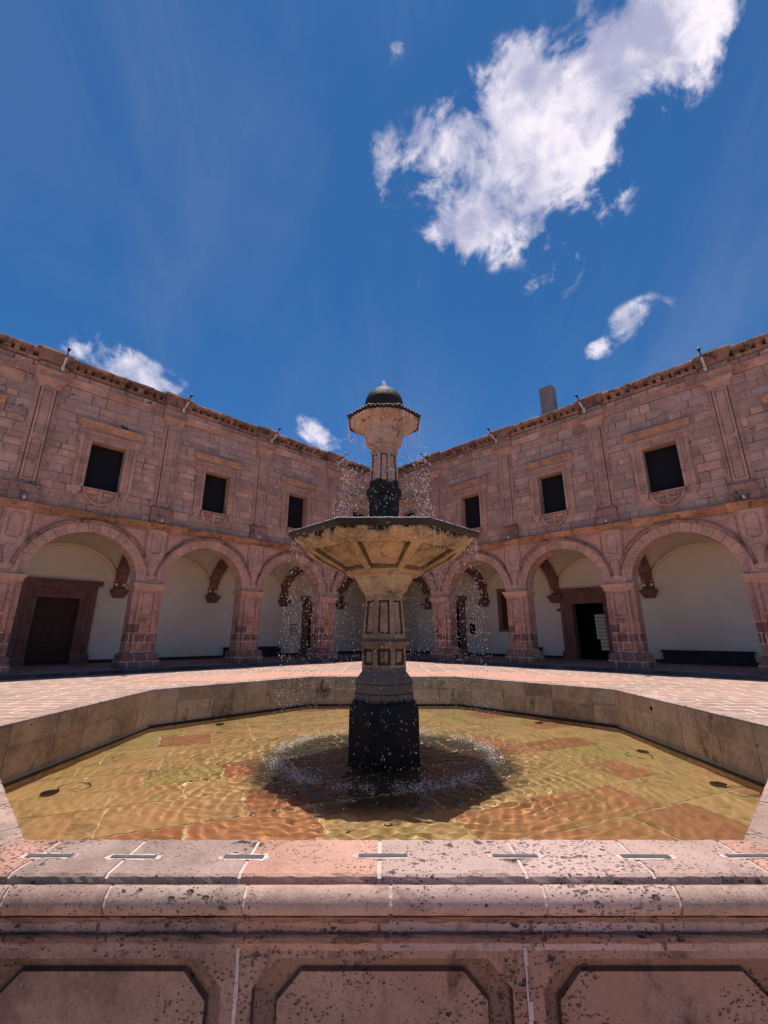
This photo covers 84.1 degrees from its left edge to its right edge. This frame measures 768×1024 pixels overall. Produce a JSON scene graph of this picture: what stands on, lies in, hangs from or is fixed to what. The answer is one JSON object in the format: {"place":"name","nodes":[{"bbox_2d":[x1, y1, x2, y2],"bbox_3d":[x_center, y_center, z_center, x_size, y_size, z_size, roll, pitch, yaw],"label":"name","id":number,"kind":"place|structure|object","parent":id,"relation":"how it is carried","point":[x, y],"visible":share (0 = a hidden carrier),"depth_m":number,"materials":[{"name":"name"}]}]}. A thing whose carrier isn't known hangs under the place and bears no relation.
{"place":"outdoors","nodes":[
{"label":"outdoors","id":0,"kind":"place"},
{"bbox_2d":[266,409,499,788],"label":"falling water","id":1,"kind":"structure","parent":0,"point":[412,485],"depth_m":4.68,"materials":[{"name":"clear liquid"}]},
{"bbox_2d":[0,664,767,718],"bbox_3d":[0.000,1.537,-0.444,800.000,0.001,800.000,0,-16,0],"label":"courtyard floor","id":2,"kind":"structure","parent":0,"point":[26,696],"depth_m":14.25,"materials":[{"name":"stone"}]},
{"bbox_2d":[0,658,361,679],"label":"kerb","id":3,"kind":"structure","parent":2,"relation":"on","point":[47,675],"depth_m":19.16,"materials":[{"name":"stone"}]},
{"bbox_2d":[0,332,421,674],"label":"arcade wing","id":4,"kind":"structure","parent":2,"relation":"on","point":[100,562],"depth_m":22.82,"materials":[{"name":"pink stone"}]},
{"bbox_2d":[0,393,6,404],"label":"window","id":5,"kind":"structure","parent":4,"relation":"in","point":[2,396],"depth_m":18.04,"materials":[{"name":"stone"}]},
{"bbox_2d":[60,347,70,371],"bbox_3d":[-14.506,-6.972,19.404,0.158,0.760,1.075,15,-22,-43],"label":"floodlight","id":6,"kind":"object","parent":4,"relation":"attached to","point":[65,361],"visible":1,"depth_m":19.38,"materials":[{"name":"black metal"}]},
{"bbox_2d":[70,417,145,506],"bbox_3d":[-13.452,-2.194,20.518,2.840,4.096,0.778,15,-22,-43],"label":"window","id":7,"kind":"structure","parent":4,"relation":"in","point":[105,461],"depth_m":20.65,"materials":[{"name":"stone"}]},
{"bbox_2d":[182,394,192,412],"bbox_3d":[-10.661,-5.906,23.099,0.158,0.760,1.075,15,-22,-43],"label":"floodlight","id":8,"kind":"object","parent":4,"relation":"attached to","point":[185,407],"visible":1,"depth_m":23.12,"materials":[{"name":"black metal"}]},
{"bbox_2d":[192,451,244,526],"bbox_3d":[-9.607,-1.128,24.213,2.840,4.096,0.778,15,-22,-43],"label":"window","id":9,"kind":"structure","parent":4,"relation":"in","point":[217,478],"depth_m":24.38,"materials":[{"name":"stone"}]},
{"bbox_2d":[270,427,280,443],"bbox_3d":[-6.815,-4.840,26.793,0.158,0.760,1.075,15,-22,-43],"label":"floodlight","id":10,"kind":"object","parent":4,"relation":"attached to","point":[272,439],"visible":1,"depth_m":26.85,"materials":[{"name":"black metal"}]},
{"bbox_2d":[290,624,296,633],"bbox_3d":[-6.794,8.826,32.020,0.600,0.740,0.025,15,-22,-43],"label":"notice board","id":11,"kind":"object","parent":4,"relation":"attached to","point":[293,628],"visible":0.98,"depth_m":32.00,"materials":[{"name":"paper"}]},
{"bbox_2d":[280,476,317,540],"bbox_3d":[-5.762,-0.061,27.907,0.778,4.096,2.840,-15,-22,43],"label":"window","id":12,"kind":"structure","parent":4,"relation":"in","point":[298,497],"depth_m":28.17,"materials":[{"name":"stone"}]},
{"bbox_2d":[345,495,368,516],"bbox_3d":[-1.917,1.005,31.601,2.840,4.096,0.778,15,-22,-43],"label":"window","id":13,"kind":"structure","parent":4,"relation":"in","point":[360,502],"depth_m":31.72,"materials":[{"name":"stone"}]},
{"bbox_2d":[305,660,461,663],"bbox_3d":[0.000,9.465,27.036,10.400,0.001,5.200,0,-16,0],"label":"paving band","id":14,"kind":"object","parent":2,"relation":"on","point":[360,662],"depth_m":25.51,"materials":[{"name":"stone"}]},
{"bbox_2d":[0,675,767,1023],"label":"fountain basin","id":15,"kind":"object","parent":2,"relation":"on","point":[514,931],"visible":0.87,"depth_m":1.28,"materials":[{"name":"stone"}]},
{"bbox_2d":[4,706,763,841],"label":"water","id":16,"kind":"structure","parent":15,"relation":"in","point":[590,782],"depth_m":3.44,"materials":[{"name":"liquid"}]},
{"bbox_2d":[223,724,545,806],"bbox_3d":[0.033,2.468,4.451,3.472,0.112,3.508,13,-21,-38],"label":"splash foam","id":17,"kind":"object","parent":16,"relation":"on","point":[410,786],"visible":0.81,"depth_m":3.78,"materials":[{"name":"liquid"}]},
{"bbox_2d":[289,386,478,763],"bbox_3d":[0.000,0.586,4.979,2.076,4.595,2.076,0,-16,0],"label":"tiered fountain","id":18,"kind":"object","parent":15,"relation":"on","point":[403,570],"visible":0.97,"depth_m":4.49,"materials":[{"name":"beige stone"}]},
{"bbox_2d":[289,386,471,531],"bbox_3d":[0.000,-0.646,5.334,2.083,2.039,2.083,0,-16,0],"label":"wet sparkle","id":19,"kind":"object","parent":18,"relation":"on","point":[378,516],"visible":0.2,"depth_m":4.20,"materials":[{"name":"liquid"}]},
{"bbox_2d":[0,653,767,675],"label":"arcade floor","id":20,"kind":"structure","parent":2,"relation":"on","point":[65,668],"depth_m":21.20,"materials":[{"name":"stone"}]},
{"bbox_2d":[223,646,281,657],"bbox_3d":[-8.948,9.591,29.155,0.530,0.680,4.200,-15,-22,43],"label":"stone bench","id":21,"kind":"object","parent":20,"relation":"on","point":[270,651],"visible":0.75,"depth_m":29.79,"materials":[{"name":"stone"}]},
{"bbox_2d":[660,650,756,666],"bbox_3d":[16.567,7.478,21.835,3.950,0.680,0.530,-15,-22,43],"label":"stone bench","id":22,"kind":"object","parent":20,"relation":"on","point":[732,658],"visible":1,"depth_m":21.57,"materials":[{"name":"stone"}]},
{"bbox_2d":[117,672,650,681],"bbox_3d":[0.000,6.608,17.140,19.000,0.001,4.200,0,-16,0],"label":"paving band","id":23,"kind":"object","parent":2,"relation":"on","point":[500,675],"visible":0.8,"depth_m":16.55,"materials":[{"name":"stone"}]},
{"bbox_2d":[397,332,767,674],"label":"arcade wing","id":24,"kind":"structure","parent":2,"relation":"on","point":[662,472],"depth_m":22.87,"materials":[{"name":"pink stone"}]},
{"bbox_2d":[399,495,422,516],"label":"window","id":25,"kind":"structure","parent":24,"relation":"in","point":[403,506],"depth_m":31.71,"materials":[{"name":"stone"}]},
{"bbox_2d":[450,476,487,539],"bbox_3d":[5.761,-0.061,27.907,2.840,4.096,0.778,-15,-22,43],"label":"window","id":26,"kind":"structure","parent":24,"relation":"in","point":[469,497],"depth_m":28.17,"materials":[{"name":"stone"}]},
{"bbox_2d":[470,623,475,633],"bbox_3d":[6.691,8.804,32.126,0.500,0.760,0.034,-15,-22,43],"label":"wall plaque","id":27,"kind":"object","parent":24,"relation":"attached to","point":[472,627],"depth_m":32.10,"materials":[{"name":"black metal"}]},
{"bbox_2d":[487,427,497,443],"bbox_3d":[6.815,-4.840,26.793,0.158,0.760,1.075,-15,-22,43],"label":"floodlight","id":28,"kind":"object","parent":24,"relation":"attached to","point":[495,439],"visible":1,"depth_m":26.87,"materials":[{"name":"black metal"}]},
{"bbox_2d":[496,588,508,631],"bbox_3d":[9.054,6.909,30.157,0.150,3.010,2.200,15,-22,-43],"label":"gallery window","id":29,"kind":"structure","parent":24,"relation":"in","point":[501,600],"depth_m":30.62,"materials":[{"name":"stone"}]},
{"bbox_2d":[539,384,557,415],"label":"roof block","id":30,"kind":"structure","parent":24,"relation":"on","point":[548,399],"depth_m":26.00,"materials":[{"name":"grey stone"}]},
{"bbox_2d":[523,451,575,526],"bbox_3d":[9.607,-1.128,24.213,2.840,4.096,0.778,-15,-22,43],"label":"window","id":31,"kind":"structure","parent":24,"relation":"in","point":[550,478],"depth_m":24.38,"materials":[{"name":"stone"}]},
{"bbox_2d":[575,394,585,412],"bbox_3d":[10.661,-5.906,23.099,0.158,0.760,1.075,-15,-22,43],"label":"floodlight","id":32,"kind":"object","parent":24,"relation":"attached to","point":[582,407],"visible":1,"depth_m":23.10,"materials":[{"name":"black metal"}]},
{"bbox_2d":[622,417,697,506],"bbox_3d":[13.452,-2.194,20.518,2.840,4.096,0.778,-15,-22,43],"label":"window","id":33,"kind":"structure","parent":24,"relation":"in","point":[662,461],"depth_m":20.65,"materials":[{"name":"stone"}]},
{"bbox_2d":[697,347,707,371],"bbox_3d":[14.506,-6.972,19.404,0.158,0.760,1.075,-15,-22,43],"label":"floodlight","id":34,"kind":"object","parent":24,"relation":"attached to","point":[702,361],"visible":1,"depth_m":19.37,"materials":[{"name":"black metal"}]},
{"bbox_2d":[761,393,767,404],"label":"window","id":35,"kind":"structure","parent":24,"relation":"in","point":[765,396],"depth_m":18.04,"materials":[{"name":"stone"}]},
{"bbox_2d":[406,658,767,679],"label":"kerb","id":36,"kind":"structure","parent":2,"relation":"on","point":[733,676],"depth_m":19.21,"materials":[{"name":"stone"}]},
{"bbox_2d":[0,0,767,467],"label":"sky","id":37,"kind":"structure","parent":0,"point":[273,214],"materials":[{"name":"blue"}]}
]}

